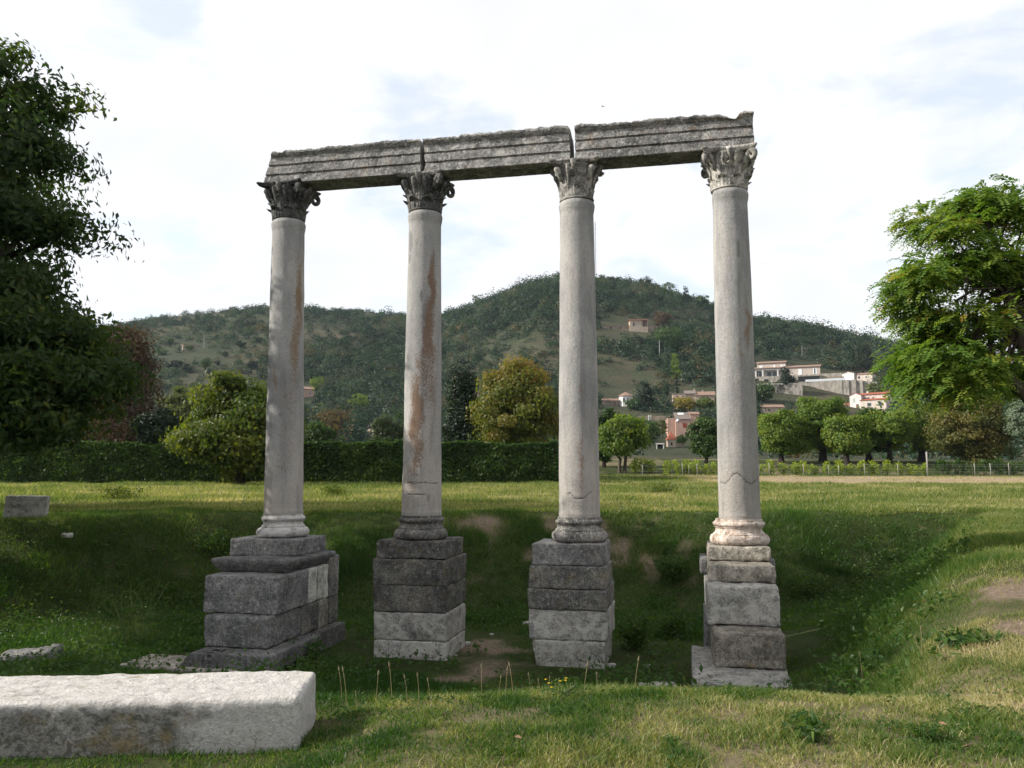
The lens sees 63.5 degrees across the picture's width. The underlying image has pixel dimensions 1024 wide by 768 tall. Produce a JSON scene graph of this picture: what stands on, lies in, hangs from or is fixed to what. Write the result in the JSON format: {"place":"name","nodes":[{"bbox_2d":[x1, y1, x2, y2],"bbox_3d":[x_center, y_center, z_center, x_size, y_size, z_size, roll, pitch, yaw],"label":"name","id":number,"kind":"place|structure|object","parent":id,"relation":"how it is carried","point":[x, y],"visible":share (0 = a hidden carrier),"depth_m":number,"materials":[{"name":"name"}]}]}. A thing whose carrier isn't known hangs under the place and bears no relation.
{"place":"outdoors","nodes":[
{"label":"outdoors","id":0,"kind":"place"},
{"bbox_2d":[0,458,1023,767],"bbox_3d":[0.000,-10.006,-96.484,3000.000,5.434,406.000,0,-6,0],"label":"ground","id":1,"kind":"structure","parent":0,"point":[484,664],"depth_m":19.57,"materials":[{"name":"plant"}]},
{"bbox_2d":[3,495,49,518],"bbox_3d":[-12.750,3.293,21.745,1.016,0.745,0.520,3,-7,-22],"label":"cut block","id":2,"kind":"object","parent":1,"relation":"on","point":[16,506],"depth_m":21.54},
{"bbox_2d":[0,643,63,662],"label":"rock","id":3,"kind":"object","parent":1,"relation":"on","point":[25,651],"visible":0.45,"depth_m":14.51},
{"bbox_2d":[0,159,107,461],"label":"ash tree","id":4,"kind":"object","parent":1,"relation":"on","point":[47,187],"visible":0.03,"depth_m":27.59,"materials":[{"name":"green plant"}]},
{"bbox_2d":[0,33,155,457],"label":"ash tree","id":5,"kind":"object","parent":1,"relation":"on","point":[55,376],"visible":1,"depth_m":18.33,"materials":[{"name":"green plant"}]},
{"bbox_2d":[89,580,106,621],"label":"tall weed","id":6,"kind":"object","parent":1,"relation":"on","point":[97,612],"visible":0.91,"depth_m":18.53,"materials":[{"name":"green plant"}]},
{"bbox_2d":[67,318,178,447],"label":"copper tree","id":7,"kind":"object","parent":1,"relation":"on","point":[125,433],"visible":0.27,"depth_m":75.55,"materials":[{"name":"red plant"}]},
{"bbox_2d":[91,484,160,499],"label":"field weed","id":8,"kind":"object","parent":1,"relation":"on","point":[117,490],"visible":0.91,"depth_m":32.37,"materials":[{"name":"green plant"}]},
{"bbox_2d":[88,578,177,646],"bbox_3d":[-7.204,4.425,15.899,1.544,1.505,1.421,0,-6,0],"label":"tall weed","id":9,"kind":"object","parent":1,"relation":"on","point":[129,620],"visible":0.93,"depth_m":15.83,"materials":[{"name":"green plant"}]},
{"bbox_2d":[128,407,183,443],"bbox_3d":[-27.303,4.788,63.535,4.248,6.090,2.934,0,-6,0],"label":"evergreen bush","id":10,"kind":"object","parent":1,"relation":"on","point":[151,426],"visible":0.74,"depth_m":62.84,"materials":[{"name":"green plant"}]},
{"bbox_2d":[0,671,315,759],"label":"fallen block","id":11,"kind":"object","parent":1,"relation":"on","point":[66,716],"depth_m":5.49,"materials":[{"name":"stone"}]},
{"bbox_2d":[119,654,236,672],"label":"paving slab","id":12,"kind":"structure","parent":1,"relation":"on","point":[172,661],"depth_m":13.85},
{"bbox_2d":[186,525,246,555],"bbox_3d":[-8.070,4.314,22.325,1.420,0.948,1.581,-6,-8,41],"label":"leafy shrub","id":13,"kind":"object","parent":1,"relation":"on","point":[216,535],"visible":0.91,"depth_m":22.18,"materials":[{"name":"green plant"}]},
{"bbox_2d":[159,369,309,483],"bbox_3d":[-18.759,3.138,56.663,9.880,8.070,9.010,0,-6,0],"label":"walnut tree","id":14,"kind":"object","parent":1,"relation":"on","point":[228,430],"visible":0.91,"depth_m":54.19,"materials":[{"name":"green plant"}]},
{"bbox_2d":[180,534,344,671],"bbox_3d":[-4.483,3.967,15.275,1.864,2.174,3.355,-1,-6,12],"label":"stone pedestal","id":15,"kind":"object","parent":1,"relation":"on","point":[263,596],"visible":0.96,"depth_m":14.54,"materials":[{"name":"stone"}]},
{"bbox_2d":[256,178,320,537],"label":"granite column","id":16,"kind":"structure","parent":15,"relation":"on","point":[289,203],"depth_m":16.30,"materials":[{"name":"stone"}]},
{"bbox_2d":[264,139,425,190],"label":"architrave block","id":17,"kind":"structure","parent":16,"relation":"on","point":[357,165],"depth_m":16.50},
{"bbox_2d":[0,434,558,483],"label":"hedge","id":18,"kind":"object","parent":1,"relation":"on","point":[323,461],"visible":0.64,"depth_m":62.01,"materials":[{"name":"green plant"}]},
{"bbox_2d":[286,634,330,664],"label":"leafy shrub","id":19,"kind":"object","parent":1,"relation":"on","point":[315,645],"visible":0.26,"depth_m":14.68,"materials":[{"name":"green plant"}]},
{"bbox_2d":[304,421,337,441],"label":"garden tree","id":20,"kind":"object","parent":1,"relation":"on","point":[319,431],"visible":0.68,"depth_m":80.71,"materials":[{"name":"green plant"}]},
{"bbox_2d":[318,483,348,494],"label":"field weed","id":21,"kind":"object","parent":1,"relation":"on","point":[332,489],"visible":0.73,"depth_m":35.58,"materials":[{"name":"green plant"}]},
{"bbox_2d":[366,415,403,441],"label":"garden tree","id":22,"kind":"object","parent":1,"relation":"on","point":[384,428],"visible":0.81,"depth_m":84.60,"materials":[{"name":"green plant"}]},
{"bbox_2d":[373,536,466,660],"bbox_3d":[-1.705,4.100,15.567,1.437,2.377,1.453,-1,-6,12],"label":"stone pedestal","id":23,"kind":"object","parent":1,"relation":"on","point":[419,590],"visible":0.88,"depth_m":14.93,"materials":[{"name":"stone"}]},
{"bbox_2d":[394,169,454,539],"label":"granite column","id":24,"kind":"structure","parent":23,"relation":"on","point":[426,193],"depth_m":15.79,"materials":[{"name":"stone"}]},
{"bbox_2d":[441,360,495,445],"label":"fir tree","id":25,"kind":"object","parent":1,"relation":"on","point":[457,424],"visible":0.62,"depth_m":73.16,"materials":[{"name":"green plant"}]},
{"bbox_2d":[0,503,987,696],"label":"undergrowth","id":26,"kind":"object","parent":1,"relation":"on","point":[75,662],"visible":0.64,"depth_m":15.17,"materials":[{"name":"green plant"}]},
{"bbox_2d":[0,609,1023,767],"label":"grass","id":27,"kind":"structure","parent":1,"relation":"on","point":[585,720],"depth_m":5.42,"materials":[{"name":"plant"}]},
{"bbox_2d":[465,354,558,448],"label":"autumn tree","id":28,"kind":"object","parent":1,"relation":"on","point":[523,398],"visible":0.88,"depth_m":69.29,"materials":[{"name":"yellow plant"}]},
{"bbox_2d":[545,676,585,701],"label":"flowering weed","id":29,"kind":"object","parent":1,"relation":"on","point":[568,690],"visible":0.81,"depth_m":6.40,"materials":[{"name":"green plant"}]},
{"bbox_2d":[527,538,614,668],"bbox_3d":[1.095,4.030,14.936,1.418,2.379,1.446,-1,-6,12],"label":"stone pedestal","id":30,"kind":"object","parent":1,"relation":"on","point":[570,597],"visible":0.95,"depth_m":14.29,"materials":[{"name":"stone"}]},
{"bbox_2d":[549,155,607,542],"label":"granite column","id":31,"kind":"structure","parent":30,"relation":"on","point":[579,520],"depth_m":15.12,"materials":[{"name":"stone"}]},
{"bbox_2d":[422,125,573,180],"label":"architrave block","id":32,"kind":"structure","parent":31,"relation":"on","point":[505,153],"depth_m":15.88,"materials":[{"name":"stone"}]},
{"bbox_2d":[129,672,1023,767],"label":"clover","id":33,"kind":"object","parent":1,"relation":"on","point":[430,697],"visible":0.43,"depth_m":6.03,"materials":[{"name":"green plant"}]},
{"bbox_2d":[598,408,619,466],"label":"tree","id":34,"kind":"object","parent":1,"relation":"on","point":[608,413],"visible":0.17,"depth_m":87.40,"materials":[{"name":"green plant"}]},
{"bbox_2d":[598,413,651,472],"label":"tree","id":35,"kind":"object","parent":1,"relation":"on","point":[624,436],"visible":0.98,"depth_m":80.19,"materials":[{"name":"green plant"}]},
{"bbox_2d":[612,612,658,651],"bbox_3d":[2.315,4.702,15.795,0.962,0.778,1.094,-2,-7,16],"label":"leafy shrub","id":36,"kind":"object","parent":1,"relation":"on","point":[632,631],"visible":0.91,"depth_m":15.56,"materials":[{"name":"green plant"}]},
{"bbox_2d":[641,482,679,492],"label":"field weed","id":37,"kind":"object","parent":1,"relation":"on","point":[660,488],"visible":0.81,"depth_m":38.53,"materials":[{"name":"green plant"}]},
{"bbox_2d":[646,609,700,638],"bbox_3d":[3.263,4.889,16.797,1.188,0.650,0.909,0,-6,0],"label":"leafy shrub","id":38,"kind":"object","parent":1,"relation":"on","point":[674,624],"visible":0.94,"depth_m":16.71,"materials":[{"name":"green plant"}]},
{"bbox_2d":[652,553,694,582],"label":"leafy shrub","id":39,"kind":"object","parent":1,"relation":"on","point":[674,570],"visible":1,"depth_m":21.25,"materials":[{"name":"green plant"}]},
{"bbox_2d":[671,459,681,474],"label":"vine","id":40,"kind":"object","parent":1,"relation":"on","point":[676,466],"visible":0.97,"depth_m":78.67,"materials":[{"name":"green plant"}]},
{"bbox_2d":[687,458,701,473],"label":"vine","id":41,"kind":"object","parent":1,"relation":"on","point":[692,467],"visible":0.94,"depth_m":78.75,"materials":[{"name":"green plant"}]},
{"bbox_2d":[685,416,716,465],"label":"tree","id":42,"kind":"object","parent":1,"relation":"on","point":[702,431],"visible":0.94,"depth_m":86.93,"materials":[{"name":"green plant"}]},
{"bbox_2d":[691,541,792,689],"bbox_3d":[3.552,3.699,13.075,1.443,2.128,3.979,-1,-6,12],"label":"stone pedestal","id":43,"kind":"object","parent":1,"relation":"on","point":[744,639],"visible":0.91,"depth_m":12.53,"materials":[{"name":"stone"}]},
{"bbox_2d":[700,142,769,545],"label":"granite column","id":44,"kind":"structure","parent":43,"relation":"on","point":[726,171],"depth_m":14.54,"materials":[{"name":"stone"}]},
{"bbox_2d":[574,110,753,169],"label":"architrave block","id":45,"kind":"structure","parent":44,"relation":"on","point":[649,142],"depth_m":15.25,"materials":[{"name":"stone"}]},
{"bbox_2d":[763,459,775,474],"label":"vine","id":46,"kind":"object","parent":1,"relation":"on","point":[772,469],"visible":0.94,"depth_m":79.06,"materials":[{"name":"green plant"}]},
{"bbox_2d":[757,408,815,462],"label":"orchard tree","id":47,"kind":"object","parent":1,"relation":"on","point":[781,432],"visible":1,"depth_m":91.31,"materials":[{"name":"green plant"}]},
{"bbox_2d":[776,570,832,600],"bbox_3d":[7.284,5.017,20.699,1.498,0.760,1.376,-3,-7,22],"label":"leafy shrub","id":48,"kind":"object","parent":1,"relation":"on","point":[802,584],"visible":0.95,"depth_m":20.56,"materials":[{"name":"green plant"}]},
{"bbox_2d":[781,709,847,743],"bbox_3d":[1.870,2.232,5.263,0.393,0.240,0.468,2,-7,-18],"label":"rosette weed","id":49,"kind":"object","parent":1,"relation":"on","point":[811,723],"visible":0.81,"depth_m":5.26,"materials":[{"name":"green plant"}]},
{"bbox_2d":[794,396,851,461],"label":"orchard tree","id":50,"kind":"object","parent":1,"relation":"on","point":[814,411],"visible":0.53,"depth_m":93.28,"materials":[{"name":"green plant"}]},
{"bbox_2d":[641,452,1023,475],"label":"wire fence","id":51,"kind":"object","parent":1,"relation":"on","point":[803,471],"visible":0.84,"depth_m":77.91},
{"bbox_2d":[820,414,875,465],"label":"orchard tree","id":52,"kind":"object","parent":1,"relation":"on","point":[846,437],"visible":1,"depth_m":88.47,"materials":[{"name":"green plant"}]},
{"bbox_2d":[854,460,867,474],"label":"vine","id":53,"kind":"object","parent":1,"relation":"on","point":[859,469],"visible":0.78,"depth_m":78.97,"materials":[{"name":"green plant"}]},
{"bbox_2d":[847,406,887,460],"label":"orchard tree","id":54,"kind":"object","parent":1,"relation":"on","point":[862,411],"visible":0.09,"depth_m":95.52,"materials":[{"name":"green plant"}]},
{"bbox_2d":[867,460,879,474],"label":"vine","id":55,"kind":"object","parent":1,"relation":"on","point":[872,468],"visible":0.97,"depth_m":78.75,"materials":[{"name":"green plant"}]},
{"bbox_2d":[881,459,896,474],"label":"vine","id":56,"kind":"object","parent":1,"relation":"on","point":[885,469],"visible":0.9,"depth_m":78.84,"materials":[{"name":"green plant"}]},
{"bbox_2d":[864,409,921,462],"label":"orchard tree","id":57,"kind":"object","parent":1,"relation":"on","point":[890,432],"visible":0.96,"depth_m":92.36,"materials":[{"name":"green plant"}]},
{"bbox_2d":[897,400,943,461],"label":"orchard tree","id":58,"kind":"object","parent":1,"relation":"on","point":[919,443],"visible":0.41,"depth_m":95.04,"materials":[{"name":"green plant"}]},
{"bbox_2d":[901,719,969,748],"bbox_3d":[2.618,2.196,5.137,0.298,0.201,0.353,6,-9,-45],"label":"rosette weed","id":59,"kind":"object","parent":1,"relation":"on","point":[931,731],"visible":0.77,"depth_m":5.11,"materials":[{"name":"green plant"}]},
{"bbox_2d":[931,459,952,474],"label":"bush","id":60,"kind":"object","parent":1,"relation":"on","point":[940,461],"visible":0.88,"depth_m":80.26,"materials":[{"name":"green plant"}]},
{"bbox_2d":[866,173,1023,421],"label":"locust tree","id":61,"kind":"object","parent":1,"relation":"on","point":[966,360],"visible":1,"depth_m":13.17,"materials":[{"name":"green plant"}]},
{"bbox_2d":[945,458,967,474],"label":"bush","id":62,"kind":"object","parent":1,"relation":"on","point":[956,462],"visible":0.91,"depth_m":80.01,"materials":[{"name":"green plant"}]},
{"bbox_2d":[934,626,1003,648],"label":"rosette weed","id":63,"kind":"object","parent":1,"relation":"on","point":[971,637],"visible":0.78,"depth_m":8.15,"materials":[{"name":"green plant"}]},
{"bbox_2d":[918,390,1022,467],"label":"lime tree","id":64,"kind":"object","parent":1,"relation":"on","point":[979,439],"visible":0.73,"depth_m":85.68,"materials":[{"name":"green plant"}]},
{"bbox_2d":[958,461,982,474],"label":"bush","id":65,"kind":"object","parent":1,"relation":"on","point":[977,470],"visible":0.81,"depth_m":79.37,"materials":[{"name":"green plant"}]},
{"bbox_2d":[976,459,994,474],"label":"bush","id":66,"kind":"object","parent":1,"relation":"on","point":[983,462],"visible":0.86,"depth_m":80.15,"materials":[{"name":"green plant"}]},
{"bbox_2d":[990,457,1008,474],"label":"bush","id":67,"kind":"object","parent":1,"relation":"on","point":[1000,467],"visible":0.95,"depth_m":80.09,"materials":[{"name":"green plant"}]},
{"bbox_2d":[1000,398,1023,457],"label":"silver tree","id":68,"kind":"object","parent":1,"relation":"on","point":[1014,419],"visible":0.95,"depth_m":83.38,"materials":[{"name":"green plant"}]},
{"bbox_2d":[1003,460,1022,474],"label":"bush","id":69,"kind":"object","parent":1,"relation":"on","point":[1014,468],"visible":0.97,"depth_m":79.72,"materials":[{"name":"green plant"}]},
{"bbox_2d":[0,473,1023,516],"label":"grass field","id":70,"kind":"structure","parent":0,"point":[871,494],"depth_m":34.27,"materials":[{"name":"plant"}]},
{"bbox_2d":[0,0,1023,362],"label":"sky","id":71,"kind":"structure","parent":0,"point":[864,110],"materials":[{"name":"white"}]},
{"bbox_2d":[91,287,1023,460],"bbox_3d":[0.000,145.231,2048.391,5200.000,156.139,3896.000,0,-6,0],"label":"hills","id":72,"kind":"structure","parent":0,"point":[616,376],"depth_m":434.93,"materials":[{"name":"plant"}]},
{"bbox_2d":[166,359,183,368],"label":"terrace bush","id":73,"kind":"object","parent":72,"relation":"on","point":[175,364],"visible":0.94,"depth_m":464.17,"materials":[{"name":"green plant"}]},
{"bbox_2d":[157,385,194,432],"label":"poplar tree","id":74,"kind":"object","parent":72,"relation":"on","point":[178,394],"visible":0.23,"depth_m":111.47,"materials":[{"name":"green plant"}]},
{"bbox_2d":[304,387,314,397],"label":"garden house","id":75,"kind":"structure","parent":72,"relation":"on","point":[308,392],"depth_m":405.58,"materials":[{"name":"paint"}]},
{"bbox_2d":[310,377,323,393],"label":"hill tree","id":76,"kind":"object","parent":72,"relation":"on","point":[314,382],"visible":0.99,"depth_m":397.48,"materials":[{"name":"green plant"}]},
{"bbox_2d":[308,401,359,440],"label":"bare tree","id":77,"kind":"object","parent":72,"relation":"on","point":[336,417],"visible":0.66,"depth_m":106.94,"materials":[{"name":"brown plant"}]},
{"bbox_2d":[348,393,369,407],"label":"hill tree","id":78,"kind":"object","parent":72,"relation":"on","point":[361,399],"visible":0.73,"depth_m":366.40,"materials":[{"name":"green plant"}]},
{"bbox_2d":[392,411,403,424],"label":"hill tree","id":79,"kind":"object","parent":72,"relation":"on","point":[400,415],"visible":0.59,"depth_m":265.91,"materials":[{"name":"green plant"}]},
{"bbox_2d":[9,271,1023,459],"bbox_3d":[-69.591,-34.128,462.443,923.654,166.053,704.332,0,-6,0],"label":"hillside scrub","id":80,"kind":"object","parent":72,"relation":"on","point":[386,369],"visible":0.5,"depth_m":476.79,"materials":[{"name":"green plant"}]},
{"bbox_2d":[601,398,618,405],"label":"outhouse","id":81,"kind":"structure","parent":72,"relation":"on","point":[610,401],"depth_m":327.37,"materials":[{"name":"paint"}]},
{"bbox_2d":[618,392,633,406],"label":"octagonal house","id":82,"kind":"structure","parent":72,"relation":"on","point":[624,396],"depth_m":327.19,"materials":[{"name":"paint"}]},
{"bbox_2d":[601,320,656,332],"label":"hillside house","id":83,"kind":"structure","parent":72,"relation":"on","point":[638,326],"depth_m":457.36,"materials":[{"name":"paint"}]},
{"bbox_2d":[623,398,639,409],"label":"hill tree","id":84,"kind":"object","parent":72,"relation":"on","point":[630,402],"visible":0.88,"depth_m":308.10,"materials":[{"name":"green plant"}]},
{"bbox_2d":[636,382,657,406],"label":"cedar tree","id":85,"kind":"object","parent":72,"relation":"on","point":[645,398],"visible":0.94,"depth_m":308.41,"materials":[{"name":"green plant"}]},
{"bbox_2d":[642,417,661,446],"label":"hill tree","id":86,"kind":"object","parent":72,"relation":"on","point":[652,430],"visible":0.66,"depth_m":194.16,"materials":[{"name":"green plant"}]},
{"bbox_2d":[656,419,668,438],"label":"hill tree","id":87,"kind":"object","parent":72,"relation":"on","point":[663,430],"visible":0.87,"depth_m":252.56,"materials":[{"name":"green plant"}]},
{"bbox_2d":[653,311,674,326],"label":"hill tree","id":88,"kind":"object","parent":72,"relation":"on","point":[663,318],"visible":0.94,"depth_m":469.92,"materials":[{"name":"red plant"}]},
{"bbox_2d":[653,325,685,349],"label":"hill tree","id":89,"kind":"object","parent":72,"relation":"on","point":[663,331],"visible":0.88,"depth_m":408.50,"materials":[{"name":"green plant"}]},
{"bbox_2d":[662,282,677,294],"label":"ridge tree","id":90,"kind":"object","parent":72,"relation":"on","point":[669,286],"visible":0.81,"depth_m":601.63,"materials":[{"name":"green plant"}]},
{"bbox_2d":[664,431,682,446],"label":"dovecote","id":91,"kind":"structure","parent":72,"relation":"on","point":[670,439],"depth_m":196.94,"materials":[{"name":"paint"}]},
{"bbox_2d":[670,353,681,377],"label":"hill tree","id":92,"kind":"object","parent":72,"relation":"on","point":[675,368],"visible":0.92,"depth_m":374.58,"materials":[{"name":"green plant"}]},
{"bbox_2d":[666,412,699,436],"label":"pink house","id":93,"kind":"structure","parent":72,"relation":"on","point":[678,423],"depth_m":255.62,"materials":[{"name":"paint"}]},
{"bbox_2d":[671,396,696,411],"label":"hill tree","id":94,"kind":"object","parent":72,"relation":"on","point":[684,404],"visible":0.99,"depth_m":304.89,"materials":[{"name":"yellow plant"}]},
{"bbox_2d":[672,389,715,403],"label":"long house","id":95,"kind":"structure","parent":72,"relation":"on","point":[693,394],"depth_m":333.93,"materials":[{"name":"paint"}]},
{"bbox_2d":[694,396,716,411],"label":"hill tree","id":96,"kind":"object","parent":72,"relation":"on","point":[703,402],"visible":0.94,"depth_m":302.88,"materials":[{"name":"green plant"}]},
{"bbox_2d":[756,382,777,401],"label":"hill tree","id":97,"kind":"object","parent":72,"relation":"on","point":[763,391],"visible":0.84,"depth_m":334.03,"materials":[{"name":"green plant"}]},
{"bbox_2d":[759,405,784,413],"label":"tool shed","id":98,"kind":"structure","parent":72,"relation":"on","point":[771,408],"depth_m":316.70,"materials":[{"name":"paint"}]},
{"bbox_2d":[757,381,802,395],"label":"terrace wall","id":99,"kind":"structure","parent":72,"relation":"on","point":[795,388],"depth_m":351.46,"materials":[{"name":"concrete"}]},
{"bbox_2d":[776,366,798,388],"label":"cedar tree","id":100,"kind":"object","parent":72,"relation":"on","point":[786,378],"visible":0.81,"depth_m":353.15,"materials":[{"name":"green plant"}]},
{"bbox_2d":[755,361,820,385],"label":"white villa","id":101,"kind":"object","parent":72,"relation":"on","point":[768,371],"visible":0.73,"depth_m":372.27,"materials":[{"name":"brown paint"}]},
{"bbox_2d":[820,373,843,378],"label":"garden wall","id":102,"kind":"structure","parent":72,"relation":"on","point":[833,375],"depth_m":398.38,"materials":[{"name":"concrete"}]},
{"bbox_2d":[805,378,876,394],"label":"retaining wall","id":103,"kind":"structure","parent":72,"relation":"on","point":[842,386],"depth_m":358.96,"materials":[{"name":"concrete"}]},
{"bbox_2d":[841,371,877,381],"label":"garage","id":104,"kind":"structure","parent":72,"relation":"on","point":[847,375],"depth_m":389.68,"materials":[{"name":"paint"}]},
{"bbox_2d":[845,341,877,372],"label":"hill tree","id":105,"kind":"object","parent":72,"relation":"on","point":[861,362],"visible":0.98,"depth_m":419.36,"materials":[{"name":"green plant"}]},
{"bbox_2d":[844,391,891,409],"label":"red roofed house","id":106,"kind":"structure","parent":72,"relation":"on","point":[865,400],"depth_m":329.07,"materials":[{"name":"paint"}]},
{"bbox_2d":[864,382,887,392],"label":"hill tree","id":107,"kind":"object","parent":72,"relation":"on","point":[873,387],"visible":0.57,"depth_m":341.48,"materials":[{"name":"green plant"}]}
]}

